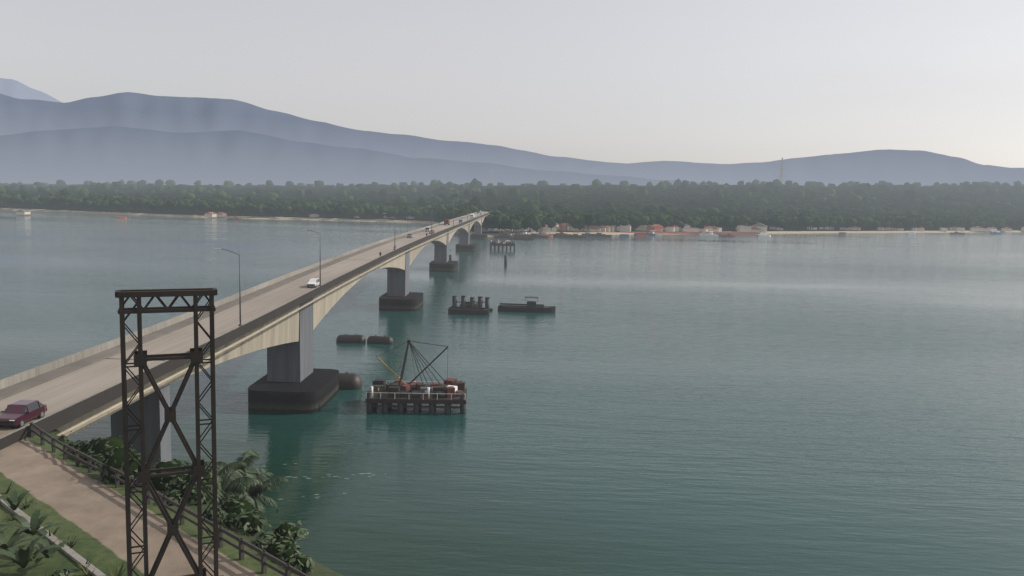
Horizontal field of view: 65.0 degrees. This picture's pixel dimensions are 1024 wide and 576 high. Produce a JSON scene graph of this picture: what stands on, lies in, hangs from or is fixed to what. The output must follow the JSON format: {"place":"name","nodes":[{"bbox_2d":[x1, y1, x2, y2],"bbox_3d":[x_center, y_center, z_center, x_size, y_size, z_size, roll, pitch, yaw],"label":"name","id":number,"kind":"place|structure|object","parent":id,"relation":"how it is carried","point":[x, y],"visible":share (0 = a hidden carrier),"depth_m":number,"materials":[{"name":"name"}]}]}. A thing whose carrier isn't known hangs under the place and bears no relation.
{"place":"outdoors","nodes":[
{"label":"outdoors","id":0,"kind":"place"},
{"bbox_2d":[0,78,61,102],"bbox_3d":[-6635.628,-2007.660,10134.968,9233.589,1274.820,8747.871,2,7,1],"label":"mountain range","id":1,"kind":"structure","parent":0,"point":[14,88],"depth_m":9844.58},
{"bbox_2d":[0,411,342,575],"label":"bank ground","id":2,"kind":"structure","parent":0,"point":[85,505],"depth_m":47.19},
{"bbox_2d":[0,490,73,567],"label":"broadleaf plants","id":3,"kind":"object","parent":2,"relation":"on","point":[31,528],"visible":1,"depth_m":42.27,"materials":[{"name":"green plant"}]},
{"bbox_2d":[0,494,106,575],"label":"path kerb","id":4,"kind":"structure","parent":2,"relation":"on","point":[72,554],"depth_m":43.35,"materials":[{"name":"concrete"}]},
{"bbox_2d":[3,482,126,575],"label":"grass tussocks","id":5,"kind":"object","parent":2,"relation":"on","point":[85,573],"depth_m":42.62,"materials":[{"name":"green plant"}]},
{"bbox_2d":[115,288,223,575],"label":"lattice tower","id":6,"kind":"structure","parent":2,"relation":"on","point":[141,359],"depth_m":38.05,"materials":[{"name":"black metal"}]},
{"bbox_2d":[30,422,308,575],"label":"guard rail","id":7,"kind":"object","parent":2,"relation":"on","point":[265,555],"visible":0.81,"depth_m":47.34,"materials":[{"name":"black metal"}]},
{"bbox_2d":[48,434,314,575],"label":"bank bushes","id":8,"kind":"object","parent":2,"relation":"on","point":[278,542],"visible":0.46,"depth_m":52.05,"materials":[{"name":"green plant"}]},
{"bbox_2d":[158,449,288,515],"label":"palm","id":9,"kind":"object","parent":2,"relation":"on","point":[238,479],"depth_m":71.43,"materials":[{"name":"green plant"}]},
{"bbox_2d":[0,92,625,171],"bbox_3d":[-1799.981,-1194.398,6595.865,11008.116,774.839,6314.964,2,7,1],"label":"mountain range","id":10,"kind":"structure","parent":0,"point":[162,113],"depth_m":6648.05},
{"bbox_2d":[0,126,700,185],"bbox_3d":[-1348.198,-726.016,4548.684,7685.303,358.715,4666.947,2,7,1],"label":"mountain foothills","id":11,"kind":"structure","parent":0,"point":[110,154],"depth_m":4180.77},
{"bbox_2d":[0,210,1023,575],"bbox_3d":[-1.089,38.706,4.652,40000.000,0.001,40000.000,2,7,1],"label":"river water","id":12,"kind":"structure","parent":0,"point":[774,404],"depth_m":159.14,"materials":[{"name":"teal liquid"}]},
{"bbox_2d":[264,463,370,499],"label":"water foam","id":13,"kind":"object","parent":12,"relation":"on","point":[323,477],"visible":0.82,"depth_m":108.54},
{"bbox_2d":[336,334,393,389],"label":"steel floats","id":14,"kind":"object","parent":12,"relation":"in","point":[350,381],"visible":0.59,"depth_m":201.81,"materials":[{"name":"grey metal"}]},
{"bbox_2d":[248,233,487,413],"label":"pier foundations","id":15,"kind":"object","parent":12,"relation":"on","point":[316,390],"visible":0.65,"depth_m":142.88,"materials":[{"name":"grey concrete"}]},
{"bbox_2d":[111,216,487,477],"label":"bridge piers","id":16,"kind":"structure","parent":15,"relation":"on","point":[290,362],"depth_m":144.34,"materials":[{"name":"grey concrete"}]},
{"bbox_2d":[57,216,483,436],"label":"bridge girder","id":17,"kind":"object","parent":16,"relation":"on","point":[285,330],"visible":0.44,"depth_m":132.34,"materials":[{"name":"beige concrete"}]},
{"bbox_2d":[0,211,491,449],"bbox_3d":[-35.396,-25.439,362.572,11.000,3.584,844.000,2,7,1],"label":"bridge deck","id":18,"kind":"structure","parent":17,"relation":"on","point":[69,388],"depth_m":100.09,"materials":[{"name":"beige concrete"}]},
{"bbox_2d":[0,400,46,427],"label":"maroon car","id":19,"kind":"object","parent":18,"relation":"on","point":[19,413],"visible":0.99,"depth_m":65.52,"materials":[{"name":"red paint"}]},
{"bbox_2d":[307,278,319,287],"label":"white car","id":20,"kind":"object","parent":18,"relation":"on","point":[315,282],"visible":0.92,"depth_m":153.12,"materials":[{"name":"white paint"}]},
{"bbox_2d":[214,204,477,325],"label":"street lamps","id":21,"kind":"object","parent":18,"relation":"on","point":[240,324],"visible":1,"depth_m":108.22,"materials":[{"name":"grey metal"}]},
{"bbox_2d":[444,219,449,224],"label":"truck","id":22,"kind":"object","parent":18,"relation":"on","point":[446,221],"visible":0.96,"depth_m":426.51,"materials":[{"name":"orange paint"}]},
{"bbox_2d":[57,214,489,435],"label":"bridge service pipe","id":23,"kind":"object","parent":17,"relation":"attached to","point":[80,424],"visible":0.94,"depth_m":100.61,"materials":[{"name":"metal"}]},
{"bbox_2d":[365,339,466,413],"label":"derrick work platform","id":24,"kind":"object","parent":12,"relation":"on","point":[402,393],"visible":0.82,"depth_m":141.37,"materials":[{"name":"black metal"}]},
{"bbox_2d":[448,306,465,313],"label":"float","id":25,"kind":"object","parent":12,"relation":"on","point":[456,310],"visible":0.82,"depth_m":254.38,"materials":[{"name":"black metal"}]},
{"bbox_2d":[460,303,477,306],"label":"moored dinghy","id":26,"kind":"object","parent":12,"relation":"on","point":[468,304],"visible":0.34,"depth_m":265.30,"materials":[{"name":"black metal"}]},
{"bbox_2d":[449,255,506,310],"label":"mooring piles","id":27,"kind":"object","parent":12,"relation":"on","point":[463,302],"visible":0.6,"depth_m":260.53,"materials":[{"name":"black metal"}]},
{"bbox_2d":[466,307,489,314],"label":"float","id":28,"kind":"object","parent":12,"relation":"on","point":[476,311],"visible":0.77,"depth_m":253.67,"materials":[{"name":"black metal"}]},
{"bbox_2d":[490,240,515,250],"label":"work platform","id":29,"kind":"structure","parent":12,"relation":"on","point":[506,243],"depth_m":533.04,"materials":[{"name":"black metal"}]},
{"bbox_2d":[494,231,522,237],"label":"boat","id":30,"kind":"object","parent":12,"relation":"on","point":[503,236],"visible":0.87,"depth_m":673.71,"materials":[{"name":"black metal"}]},
{"bbox_2d":[499,229,519,235],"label":"pier","id":31,"kind":"structure","parent":12,"relation":"on","point":[513,231],"depth_m":694.94,"materials":[{"name":"grey concrete"}]},
{"bbox_2d":[509,221,533,239],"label":"barge","id":32,"kind":"object","parent":12,"relation":"on","point":[526,237],"visible":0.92,"depth_m":655.38,"materials":[{"name":"black metal"}]},
{"bbox_2d":[498,296,555,312],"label":"black work boat","id":33,"kind":"object","parent":12,"relation":"on","point":[532,306],"visible":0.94,"depth_m":262.55,"materials":[{"name":"metal"}]},
{"bbox_2d":[517,232,548,237],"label":"boat","id":34,"kind":"object","parent":12,"relation":"on","point":[535,235],"visible":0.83,"depth_m":694.71,"materials":[{"name":"black metal"}]},
{"bbox_2d":[545,219,571,236],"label":"barge","id":35,"kind":"object","parent":12,"relation":"on","point":[556,235],"visible":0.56,"depth_m":719.48,"materials":[{"name":"black metal"}]},
{"bbox_2d":[558,232,587,237],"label":"boat","id":36,"kind":"object","parent":12,"relation":"on","point":[573,236],"visible":0.94,"depth_m":706.98,"materials":[{"name":"black metal"}]},
{"bbox_2d":[581,231,611,236],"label":"boat","id":37,"kind":"object","parent":12,"relation":"on","point":[597,235],"visible":0.9,"depth_m":738.40,"materials":[{"name":"black metal"}]},
{"bbox_2d":[636,234,647,236],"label":"fishing boat","id":38,"kind":"object","parent":12,"relation":"on","point":[641,235],"visible":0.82,"depth_m":758.40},
{"bbox_2d":[699,231,718,235],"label":"fishing boat","id":39,"kind":"object","parent":12,"relation":"on","point":[709,234],"visible":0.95,"depth_m":808.70,"materials":[{"name":"white paint"}]},
{"bbox_2d":[721,233,734,236],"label":"fishing boat","id":40,"kind":"object","parent":12,"relation":"on","point":[729,235],"visible":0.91,"depth_m":800.04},
{"bbox_2d":[756,233,770,236],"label":"fishing boat","id":41,"kind":"object","parent":12,"relation":"on","point":[762,235],"visible":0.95,"depth_m":830.09,"materials":[{"name":"white paint"}]},
{"bbox_2d":[0,183,1023,218],"bbox_3d":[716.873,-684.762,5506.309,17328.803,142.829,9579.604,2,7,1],"label":"forest canopy","id":42,"kind":"object","parent":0,"point":[895,200],"visible":0.45,"depth_m":1460.95,"materials":[{"name":"green plant"}]},
{"bbox_2d":[0,178,1023,218],"bbox_3d":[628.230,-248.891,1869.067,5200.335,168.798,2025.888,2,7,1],"label":"trees","id":43,"kind":"object","parent":42,"relation":"on","point":[451,196],"visible":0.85,"depth_m":1509.80,"materials":[{"name":"green plant"}]},
{"bbox_2d":[0,202,1023,236],"bbox_3d":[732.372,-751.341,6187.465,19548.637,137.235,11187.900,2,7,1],"label":"shoreline","id":44,"kind":"structure","parent":0,"point":[278,215],"depth_m":957.10,"materials":[{"name":"beige sand"}]},
{"bbox_2d":[0,190,1023,233],"bbox_3d":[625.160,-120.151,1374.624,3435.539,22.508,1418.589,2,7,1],"label":"shore trees","id":45,"kind":"object","parent":44,"relation":"on","point":[533,220],"visible":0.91,"depth_m":938.80,"materials":[{"name":"green plant"}]},
{"bbox_2d":[16,210,1023,233],"bbox_3d":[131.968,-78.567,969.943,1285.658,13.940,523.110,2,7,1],"label":"buildings","id":46,"kind":"structure","parent":44,"relation":"on","point":[740,229],"depth_m":856.26,"materials":[{"name":"white tile"}]},
{"bbox_2d":[487,158,786,183],"bbox_3d":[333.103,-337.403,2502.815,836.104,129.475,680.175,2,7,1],"label":"power pylons","id":47,"kind":"object","parent":44,"relation":"on","point":[662,176],"visible":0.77,"depth_m":2165.44,"materials":[{"name":"metal"}]},
{"bbox_2d":[0,0,1023,167],"label":"sky","id":48,"kind":"structure","parent":0,"point":[614,81],"materials":[{"name":"grey"}]},
{"bbox_2d":[575,149,1023,186],"bbox_3d":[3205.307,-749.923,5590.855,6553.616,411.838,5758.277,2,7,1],"label":"mountain range","id":49,"kind":"structure","parent":0,"point":[896,167],"depth_m":5309.22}
]}

